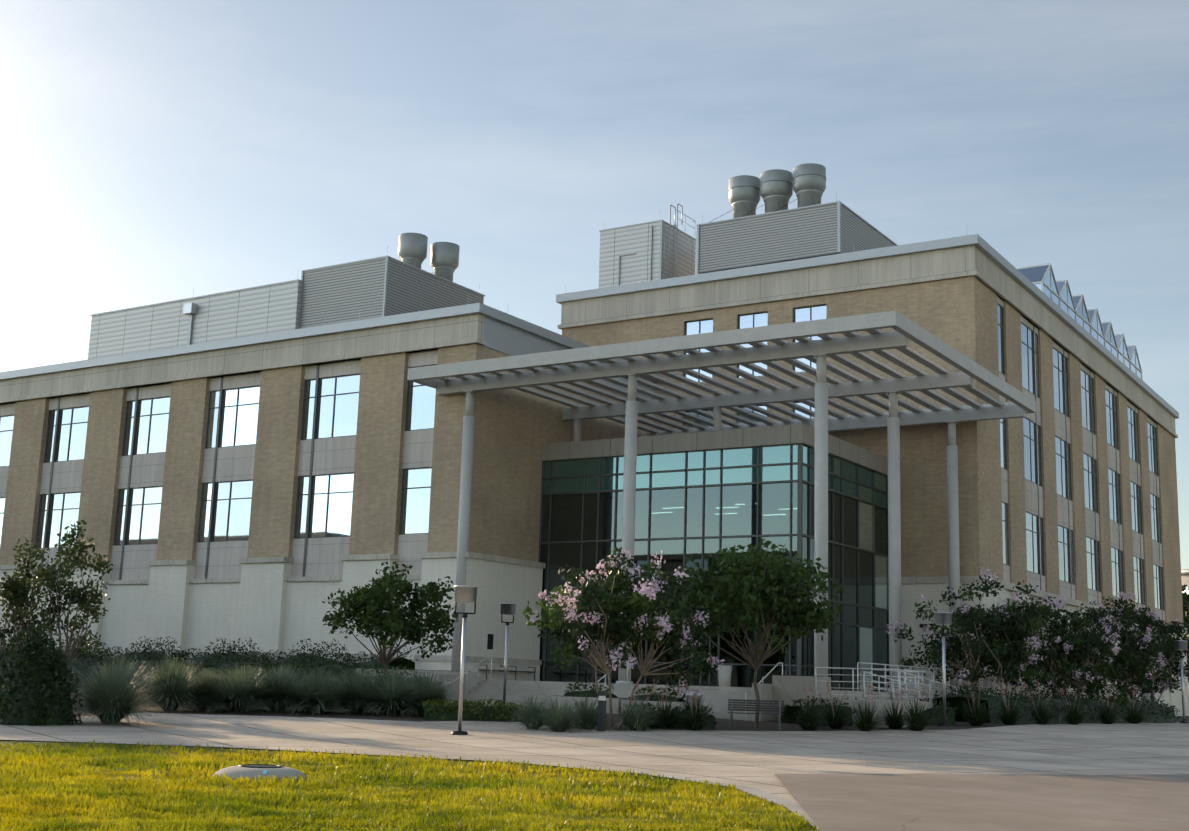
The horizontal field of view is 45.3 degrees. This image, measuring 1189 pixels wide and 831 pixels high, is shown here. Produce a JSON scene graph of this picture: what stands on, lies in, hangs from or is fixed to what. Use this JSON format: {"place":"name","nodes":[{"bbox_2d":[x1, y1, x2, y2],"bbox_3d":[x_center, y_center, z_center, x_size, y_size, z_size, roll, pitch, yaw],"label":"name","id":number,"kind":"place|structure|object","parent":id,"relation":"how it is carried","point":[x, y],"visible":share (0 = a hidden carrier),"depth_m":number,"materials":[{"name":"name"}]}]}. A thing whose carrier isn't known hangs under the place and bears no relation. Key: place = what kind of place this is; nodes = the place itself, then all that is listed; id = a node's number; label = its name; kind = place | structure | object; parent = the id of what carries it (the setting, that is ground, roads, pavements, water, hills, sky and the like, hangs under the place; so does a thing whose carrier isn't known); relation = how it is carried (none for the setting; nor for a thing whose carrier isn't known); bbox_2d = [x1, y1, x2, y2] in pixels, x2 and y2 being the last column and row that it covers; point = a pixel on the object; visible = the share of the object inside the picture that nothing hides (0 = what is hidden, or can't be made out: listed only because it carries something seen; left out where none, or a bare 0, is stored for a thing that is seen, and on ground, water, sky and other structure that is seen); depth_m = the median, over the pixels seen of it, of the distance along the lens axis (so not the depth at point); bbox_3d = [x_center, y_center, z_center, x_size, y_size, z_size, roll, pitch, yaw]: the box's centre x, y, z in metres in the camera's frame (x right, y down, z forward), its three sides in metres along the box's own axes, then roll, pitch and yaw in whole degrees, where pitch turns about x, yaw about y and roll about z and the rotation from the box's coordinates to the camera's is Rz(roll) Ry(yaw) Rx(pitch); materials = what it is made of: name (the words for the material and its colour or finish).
{"place":"outdoors","nodes":[
{"label":"outdoors","id":0,"kind":"place"},
{"bbox_2d":[0,694,821,830],"bbox_3d":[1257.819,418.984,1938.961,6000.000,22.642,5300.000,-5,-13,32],"label":"ground","id":1,"kind":"structure","parent":0,"point":[4,742],"depth_m":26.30,"materials":[{"name":"green plant"}]},
{"bbox_2d":[0,634,417,680],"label":"hedge","id":2,"kind":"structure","parent":1,"relation":"on","point":[400,661],"depth_m":69.58,"materials":[{"name":"green plant"}]},
{"bbox_2d":[57,647,392,690],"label":"shrubs","id":3,"kind":"object","parent":1,"relation":"on","point":[76,666],"visible":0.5,"depth_m":67.47,"materials":[{"name":"green plant"}]},
{"bbox_2d":[212,764,305,780],"bbox_3d":[-5.544,5.963,23.581,1.564,0.324,1.564,-5,-13,32],"label":"manhole cover","id":4,"kind":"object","parent":1,"relation":"on","point":[250,771],"depth_m":23.15,"materials":[{"name":"concrete"}]},
{"bbox_2d":[0,303,658,680],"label":"wing","id":5,"kind":"structure","parent":1,"relation":"on","point":[267,492],"depth_m":73.11,"materials":[{"name":"beige brick"}]},
{"bbox_2d":[88,255,484,358],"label":"enclosure","id":6,"kind":"object","parent":5,"relation":"on","point":[382,286],"visible":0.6,"depth_m":80.85,"materials":[{"name":"metal"}]},
{"bbox_2d":[398,233,459,281],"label":"exhaust vents","id":7,"kind":"object","parent":6,"relation":"on","point":[412,250],"visible":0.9,"depth_m":82.78,"materials":[{"name":"metal"}]},
{"bbox_2d":[17,192,1079,364],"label":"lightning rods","id":8,"kind":"object","parent":5,"relation":"on","point":[565,286],"visible":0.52,"depth_m":79.81,"materials":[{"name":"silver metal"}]},
{"bbox_2d":[410,197,814,285],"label":"roof clutter","id":9,"kind":"object","parent":5,"relation":"on","point":[651,244],"visible":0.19,"depth_m":88.16,"materials":[{"name":"grey metal"}]},
{"bbox_2d":[0,738,821,830],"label":"mow strip","id":10,"kind":"object","parent":1,"relation":"on","point":[792,806],"visible":0.64,"depth_m":25.84,"materials":[{"name":"grey concrete"}]},
{"bbox_2d":[0,687,1188,730],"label":"planting beds","id":11,"kind":"object","parent":1,"relation":"on","point":[742,725],"visible":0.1,"depth_m":46.37,"materials":[{"name":"brown soil"}]},
{"bbox_2d":[0,538,55,661],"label":"tree","id":12,"kind":"object","parent":11,"relation":"on","point":[18,592],"visible":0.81,"depth_m":50.73,"materials":[{"name":"green plant"}]},
{"bbox_2d":[0,623,82,725],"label":"shrub","id":13,"kind":"object","parent":11,"relation":"on","point":[36,686],"visible":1,"depth_m":37.20,"materials":[{"name":"green plant"}]},
{"bbox_2d":[25,520,113,670],"bbox_3d":[-17.923,6.820,48.774,2.634,6.550,3.528,0,-11,11],"label":"tree","id":14,"kind":"object","parent":11,"relation":"in","point":[76,596],"visible":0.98,"depth_m":48.70,"materials":[{"name":"green plant"}]},
{"bbox_2d":[56,652,180,726],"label":"grass","id":15,"kind":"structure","parent":11,"relation":"in","point":[112,697],"depth_m":37.90,"materials":[{"name":"green plant"}]},
{"bbox_2d":[128,657,224,712],"bbox_3d":[-13.562,8.661,45.636,3.847,1.942,3.797,-5,-13,32],"label":"grass bed","id":16,"kind":"object","parent":11,"relation":"on","point":[176,693],"visible":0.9,"depth_m":45.13,"materials":[{"name":"green plant"}]},
{"bbox_2d":[182,667,230,711],"bbox_3d":[-12.626,9.011,46.630,3.170,1.561,3.114,-5,-13,32],"label":"grass bed","id":17,"kind":"object","parent":11,"relation":"on","point":[205,692],"visible":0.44,"depth_m":46.10,"materials":[{"name":"green plant"}]},
{"bbox_2d":[191,664,280,713],"bbox_3d":[-11.431,8.845,45.913,3.555,1.756,3.475,-5,-13,32],"label":"grass bed","id":18,"kind":"object","parent":11,"relation":"on","point":[238,687],"visible":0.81,"depth_m":45.35,"materials":[{"name":"green plant"}]},
{"bbox_2d":[250,661,327,712],"bbox_3d":[-10.340,8.996,46.855,3.576,1.827,3.580,-5,-13,32],"label":"grass bed","id":19,"kind":"object","parent":11,"relation":"on","point":[281,678],"visible":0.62,"depth_m":46.28,"materials":[{"name":"green plant"}]},
{"bbox_2d":[268,666,357,715],"bbox_3d":[-9.032,8.992,46.231,3.429,1.688,3.366,-5,-13,32],"label":"grass bed","id":20,"kind":"object","parent":11,"relation":"on","point":[315,695],"visible":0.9,"depth_m":45.67,"materials":[{"name":"green plant"}]},
{"bbox_2d":[249,662,426,692],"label":"shrubs","id":21,"kind":"object","parent":11,"relation":"on","point":[337,675],"visible":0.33,"depth_m":60.50,"materials":[{"name":"green plant"}]},
{"bbox_2d":[323,668,397,715],"bbox_3d":[-7.870,9.186,47.147,3.278,1.677,3.279,-5,-13,32],"label":"grass bed","id":22,"kind":"object","parent":11,"relation":"on","point":[362,682],"visible":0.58,"depth_m":46.64,"materials":[{"name":"green plant"}]},
{"bbox_2d":[322,562,458,678],"bbox_3d":[-7.801,8.607,55.086,5.189,5.650,4.845,-5,-13,32],"label":"tree","id":23,"kind":"object","parent":11,"relation":"on","point":[379,595],"visible":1,"depth_m":54.51,"materials":[{"name":"green plant"}]},
{"bbox_2d":[342,666,440,717],"bbox_3d":[-6.627,9.110,46.706,3.492,1.794,3.486,-5,-13,32],"label":"grass bed","id":24,"kind":"object","parent":11,"relation":"on","point":[394,696],"visible":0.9,"depth_m":46.18,"materials":[{"name":"green plant"}]},
{"bbox_2d":[402,672,458,714],"bbox_3d":[-5.770,9.419,48.074,3.246,1.605,3.241,-5,-13,32],"label":"grass bed","id":25,"kind":"object","parent":11,"relation":"on","point":[435,692],"visible":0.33,"depth_m":47.62,"materials":[{"name":"green plant"}]},
{"bbox_2d":[418,698,525,721],"bbox_3d":[-3.861,9.522,45.723,3.506,0.917,1.846,5,-11,-16],"label":"hedge","id":26,"kind":"object","parent":11,"relation":"on","point":[471,711],"visible":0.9,"depth_m":45.18,"materials":[{"name":"green plant"}]},
{"bbox_2d":[500,603,516,702],"bbox_3d":[-3.434,9.321,55.279,0.660,4.070,0.660,-5,-13,32],"label":"lamp post","id":27,"kind":"object","parent":11,"relation":"on","point":[507,608],"visible":0.88,"depth_m":55.33,"materials":[{"name":"grey metal"}]},
{"bbox_2d":[500,694,549,730],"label":"grass","id":28,"kind":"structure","parent":11,"relation":"on","point":[527,712],"depth_m":41.47,"materials":[{"name":"green plant"}]},
{"bbox_2d":[530,695,589,732],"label":"grass","id":29,"kind":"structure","parent":11,"relation":"on","point":[558,719],"depth_m":40.44,"materials":[{"name":"green plant"}]},
{"bbox_2d":[564,681,616,697],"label":"shrubs","id":30,"kind":"object","parent":11,"relation":"on","point":[592,692],"visible":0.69,"depth_m":52.53,"materials":[{"name":"green plant"}]},
{"bbox_2d":[567,694,614,730],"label":"grass","id":31,"kind":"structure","parent":11,"relation":"on","point":[589,719],"depth_m":41.90,"materials":[{"name":"green plant"}]},
{"bbox_2d":[550,695,685,713],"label":"step planters","id":32,"kind":"object","parent":11,"relation":"on","point":[617,702],"visible":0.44,"depth_m":51.53,"materials":[{"name":"concrete"}]},
{"bbox_2d":[523,547,724,728],"bbox_3d":[0.318,6.802,42.934,5.883,5.853,6.628,-5,-13,32],"label":"crepe myrtle","id":33,"kind":"object","parent":11,"relation":"on","point":[568,612],"visible":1,"depth_m":42.56,"materials":[{"name":"pink flower petals"},{"name":"green leaf"},{"name":"bark"}]},
{"bbox_2d":[606,695,670,731],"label":"shrub","id":34,"kind":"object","parent":11,"relation":"on","point":[638,719],"depth_m":41.88,"materials":[{"name":"green plant"}]},
{"bbox_2d":[613,679,664,725],"bbox_3d":[1.412,8.775,43.216,1.981,1.600,1.873,5,-11,-18],"label":"red yucca","id":35,"kind":"object","parent":11,"relation":"on","point":[637,687],"visible":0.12,"depth_m":43.09,"materials":[{"name":"green plant"}]},
{"bbox_2d":[628,685,684,701],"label":"shrubs","id":36,"kind":"object","parent":11,"relation":"on","point":[654,696],"visible":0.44,"depth_m":50.79,"materials":[{"name":"green plant"}]},
{"bbox_2d":[651,678,684,728],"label":"red yucca","id":37,"kind":"object","parent":11,"relation":"on","point":[665,719],"visible":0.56,"depth_m":43.90,"materials":[{"name":"green plant"}]},
{"bbox_2d":[623,702,716,728],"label":"shrubs","id":38,"kind":"object","parent":11,"relation":"on","point":[683,716],"visible":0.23,"depth_m":44.41,"materials":[{"name":"green plant"}]},
{"bbox_2d":[662,673,726,730],"bbox_3d":[3.082,8.715,43.110,1.976,1.782,2.028,-5,-13,32],"label":"red yucca","id":39,"kind":"object","parent":11,"relation":"on","point":[693,722],"visible":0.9,"depth_m":42.85,"materials":[{"name":"green plant"}]},
{"bbox_2d":[661,538,845,727],"bbox_3d":[4.872,7.359,46.995,5.960,6.292,6.232,-5,-13,32],"label":"elm tree","id":40,"kind":"object","parent":11,"relation":"on","point":[742,580],"visible":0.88,"depth_m":46.27,"materials":[{"name":"green plant"}]},
{"bbox_2d":[782,683,833,730],"bbox_3d":[6.858,9.321,45.539,1.984,1.573,1.914,9,-13,-34],"label":"red yucca","id":41,"kind":"object","parent":11,"relation":"on","point":[809,722],"visible":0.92,"depth_m":45.30,"materials":[{"name":"green plant"}]},
{"bbox_2d":[817,679,855,728],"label":"red yucca","id":42,"kind":"object","parent":11,"relation":"on","point":[835,718],"visible":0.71,"depth_m":46.67,"materials":[{"name":"green plant"}]},
{"bbox_2d":[842,678,893,730],"bbox_3d":[8.710,9.352,45.949,1.957,1.749,2.102,-5,-13,32],"label":"red yucca","id":43,"kind":"object","parent":11,"relation":"on","point":[865,722],"visible":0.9,"depth_m":45.73,"materials":[{"name":"green plant"}]},
{"bbox_2d":[875,684,910,728],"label":"red yucca","id":44,"kind":"object","parent":11,"relation":"on","point":[891,720],"visible":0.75,"depth_m":47.63,"materials":[{"name":"green plant"}]},
{"bbox_2d":[887,679,942,730],"bbox_3d":[10.613,9.559,46.910,1.946,1.754,2.053,-5,-13,32],"label":"red yucca","id":45,"kind":"object","parent":11,"relation":"in","point":[916,721],"visible":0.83,"depth_m":46.59,"materials":[{"name":"green plant"}]},
{"bbox_2d":[885,567,1065,695],"bbox_3d":[16.996,9.978,61.472,7.119,6.894,6.618,10,-14,-37],"label":"crepe myrtle","id":46,"kind":"object","parent":11,"relation":"on","point":[1018,627],"visible":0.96,"depth_m":61.23,"materials":[{"name":"green plant"}]},
{"bbox_2d":[958,678,999,725],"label":"red yucca","id":47,"kind":"object","parent":11,"relation":"on","point":[976,716],"visible":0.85,"depth_m":51.04,"materials":[{"name":"green plant"}]},
{"bbox_2d":[991,679,1029,724],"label":"red yucca","id":48,"kind":"object","parent":11,"relation":"on","point":[1008,716],"visible":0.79,"depth_m":52.52,"materials":[{"name":"green plant"}]},
{"bbox_2d":[1022,679,1062,724],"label":"red yucca","id":49,"kind":"object","parent":11,"relation":"on","point":[1041,717],"visible":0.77,"depth_m":54.02,"materials":[{"name":"green plant"}]},
{"bbox_2d":[972,594,1128,704],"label":"crepe myrtle","id":50,"kind":"object","parent":11,"relation":"on","point":[1076,646],"visible":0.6,"depth_m":65.88,"materials":[{"name":"pink flower petals"},{"name":"green leaf"},{"name":"bark"}]},
{"bbox_2d":[930,683,1179,723],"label":"shrubs","id":51,"kind":"object","parent":11,"relation":"on","point":[1159,713],"visible":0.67,"depth_m":59.02,"materials":[{"name":"green plant"}]},
{"bbox_2d":[1049,683,1089,724],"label":"red yucca","id":52,"kind":"object","parent":11,"relation":"on","point":[1074,718],"visible":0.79,"depth_m":55.83,"materials":[{"name":"green plant"}]},
{"bbox_2d":[1090,685,1124,723],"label":"red yucca","id":53,"kind":"object","parent":11,"relation":"on","point":[1108,716],"visible":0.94,"depth_m":58.81,"materials":[{"name":"green plant"}]},
{"bbox_2d":[1046,601,1169,699],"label":"crepe myrtle","id":54,"kind":"object","parent":11,"relation":"on","point":[1144,642],"visible":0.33,"depth_m":71.84,"materials":[{"name":"pink flower petals"},{"name":"green leaf"},{"name":"bark"}]},
{"bbox_2d":[1114,685,1151,723],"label":"red yucca","id":55,"kind":"object","parent":11,"relation":"on","point":[1133,717],"visible":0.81,"depth_m":61.75,"materials":[{"name":"green plant"}]},
{"bbox_2d":[1096,591,1188,702],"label":"crepe myrtle","id":56,"kind":"object","parent":11,"relation":"on","point":[1153,619],"visible":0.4,"depth_m":78.25,"materials":[{"name":"pink flower petals"},{"name":"green leaf"},{"name":"bark"}]},
{"bbox_2d":[686,690,702,710],"bbox_3d":[3.526,10.234,50.330,0.606,1.020,0.606,-5,-13,32],"label":"litter bin","id":57,"kind":"object","parent":1,"relation":"on","point":[700,694],"visible":0.31,"depth_m":50.16,"materials":[{"name":"silver metal"}]},
{"bbox_2d":[778,696,957,725],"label":"shrubs","id":58,"kind":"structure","parent":1,"relation":"on","point":[950,715],"depth_m":49.38,"materials":[{"name":"green plant"}]},
{"bbox_2d":[556,234,1188,715],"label":"block","id":59,"kind":"structure","parent":1,"relation":"on","point":[1068,490],"depth_m":79.40,"materials":[{"name":"beige brick"}]},
{"bbox_2d":[599,220,695,287],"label":"rooftop penthouse","id":60,"kind":"object","parent":59,"relation":"on","point":[615,242],"visible":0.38,"depth_m":88.96,"materials":[{"name":"metal"}]},
{"bbox_2d":[663,203,682,277],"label":"roof ladder","id":61,"kind":"object","parent":59,"relation":"on","point":[674,239],"visible":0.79,"depth_m":87.78,"materials":[{"name":"silver metal"}]},
{"bbox_2d":[696,201,896,273],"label":"rooftop mechanical enclosure","id":62,"kind":"object","parent":59,"relation":"on","point":[825,229],"visible":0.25,"depth_m":84.26,"materials":[{"name":"silver metal"}]},
{"bbox_2d":[728,163,825,217],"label":"exhaust vents","id":63,"kind":"object","parent":62,"relation":"on","point":[806,182],"visible":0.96,"depth_m":87.22,"materials":[{"name":"metal"}]},
{"bbox_2d":[1016,264,1142,379],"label":"rooftop skylights","id":64,"kind":"object","parent":59,"relation":"on","point":[1043,280],"visible":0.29,"depth_m":97.47,"materials":[{"name":"clear glass"}]},
{"bbox_2d":[813,698,933,727],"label":"access ramp","id":65,"kind":"structure","parent":1,"relation":"on","point":[882,703],"depth_m":48.64,"materials":[{"name":"concrete"}]},
{"bbox_2d":[815,662,975,701],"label":"ramp railings","id":66,"kind":"object","parent":65,"relation":"on","point":[899,676],"visible":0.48,"depth_m":52.49,"materials":[{"name":"white metal"}]},
{"bbox_2d":[934,612,952,725],"bbox_3d":[12.488,9.066,50.860,0.660,4.070,0.660,-5,-13,32],"label":"lamp post","id":67,"kind":"object","parent":1,"relation":"on","point":[943,618],"visible":0.96,"depth_m":50.90,"materials":[{"name":"grey metal"}]},
{"bbox_2d":[1101,703,1111,710],"bbox_3d":[21.885,13.116,62.803,1.800,0.941,0.644,-2,-11,20],"label":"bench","id":68,"kind":"object","parent":1,"relation":"on","point":[1107,705],"visible":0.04,"depth_m":62.36,"materials":[{"name":"grey"}]},
{"bbox_2d":[1141,677,1154,701],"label":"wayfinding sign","id":69,"kind":"object","parent":1,"relation":"on","point":[1146,694],"visible":0.19,"depth_m":76.75,"materials":[{"name":"grey"}]},
{"bbox_2d":[1181,569,1188,695],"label":"building","id":70,"kind":"structure","parent":1,"relation":"on","point":[1185,576],"depth_m":413.91,"materials":[{"name":"beige metal"}]},
{"bbox_2d":[1182,584,1188,673],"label":"oak","id":71,"kind":"object","parent":1,"relation":"on","point":[1185,598],"visible":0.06,"depth_m":149.09,"materials":[{"name":"green plant"}]},
{"bbox_2d":[0,712,1188,829],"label":"walkway","id":72,"kind":"structure","parent":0,"point":[759,760],"depth_m":36.33,"materials":[{"name":"beige concrete"}]},
{"bbox_2d":[450,585,477,734],"bbox_3d":[-3.598,6.689,38.895,0.660,4.070,0.660,-5,-13,32],"label":"lamp post","id":73,"kind":"object","parent":72,"relation":"on","point":[465,594],"visible":0.98,"depth_m":38.94,"materials":[{"name":"grey metal"}]},
{"bbox_2d":[597,692,606,731],"bbox_3d":[0.213,8.630,41.157,0.260,1.270,0.260,-5,-13,32],"label":"bollard light","id":74,"kind":"object","parent":72,"relation":"on","point":[601,719],"visible":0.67,"depth_m":41.10,"materials":[{"name":"grey metal"}]},
{"bbox_2d":[727,698,783,729],"bbox_3d":[5.212,9.654,46.036,1.800,0.941,0.647,0,-11,8],"label":"bench","id":75,"kind":"object","parent":72,"relation":"on","point":[732,705],"visible":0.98,"depth_m":46.27,"materials":[{"name":"grey metal"}]},
{"bbox_2d":[775,774,1188,830],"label":"paved area","id":76,"kind":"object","parent":72,"relation":"on","point":[955,802],"depth_m":22.66,"materials":[{"name":"beige concrete"}]},
{"bbox_2d":[1173,640,1188,722],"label":"lamp post","id":77,"kind":"object","parent":72,"relation":"on","point":[1180,644],"visible":0.98,"depth_m":69.85,"materials":[{"name":"grey metal"}]},
{"bbox_2d":[0,0,1188,568],"label":"sky","id":78,"kind":"structure","parent":0,"point":[152,151],"materials":[{"name":"blue"}]},
{"bbox_2d":[356,668,947,721],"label":"retaining wall","id":79,"kind":"structure","parent":0,"point":[781,687],"depth_m":54.66,"materials":[{"name":"concrete"}]},
{"bbox_2d":[478,665,508,679],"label":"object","id":80,"kind":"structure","parent":79,"relation":"on","point":[494,670],"depth_m":65.29,"materials":[{"name":"grey metal"}]},
{"bbox_2d":[509,666,535,680],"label":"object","id":81,"kind":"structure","parent":79,"relation":"on","point":[515,671],"depth_m":67.81,"materials":[{"name":"grey metal"}]},
{"bbox_2d":[445,657,782,720],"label":"handrails","id":82,"kind":"object","parent":79,"relation":"on","point":[602,677],"visible":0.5,"depth_m":55.85,"materials":[{"name":"white"}]},
{"bbox_2d":[538,424,888,691],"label":"glass atrium","id":83,"kind":"object","parent":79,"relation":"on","point":[706,494],"visible":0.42,"depth_m":67.33,"materials":[{"name":"teal"}]},
{"bbox_2d":[407,310,1035,693],"bbox_3d":[6.213,5.542,66.878,23.900,14.240,19.000,-5,-13,32],"label":"entrance pergola","id":84,"kind":"object","parent":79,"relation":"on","point":[820,391],"visible":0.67,"depth_m":63.79,"materials":[{"name":"metal"}]},
{"bbox_2d":[718,665,731,686],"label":"planter pot","id":85,"kind":"object","parent":79,"relation":"on","point":[724,674],"depth_m":63.00,"materials":[{"name":"concrete"}]}
]}

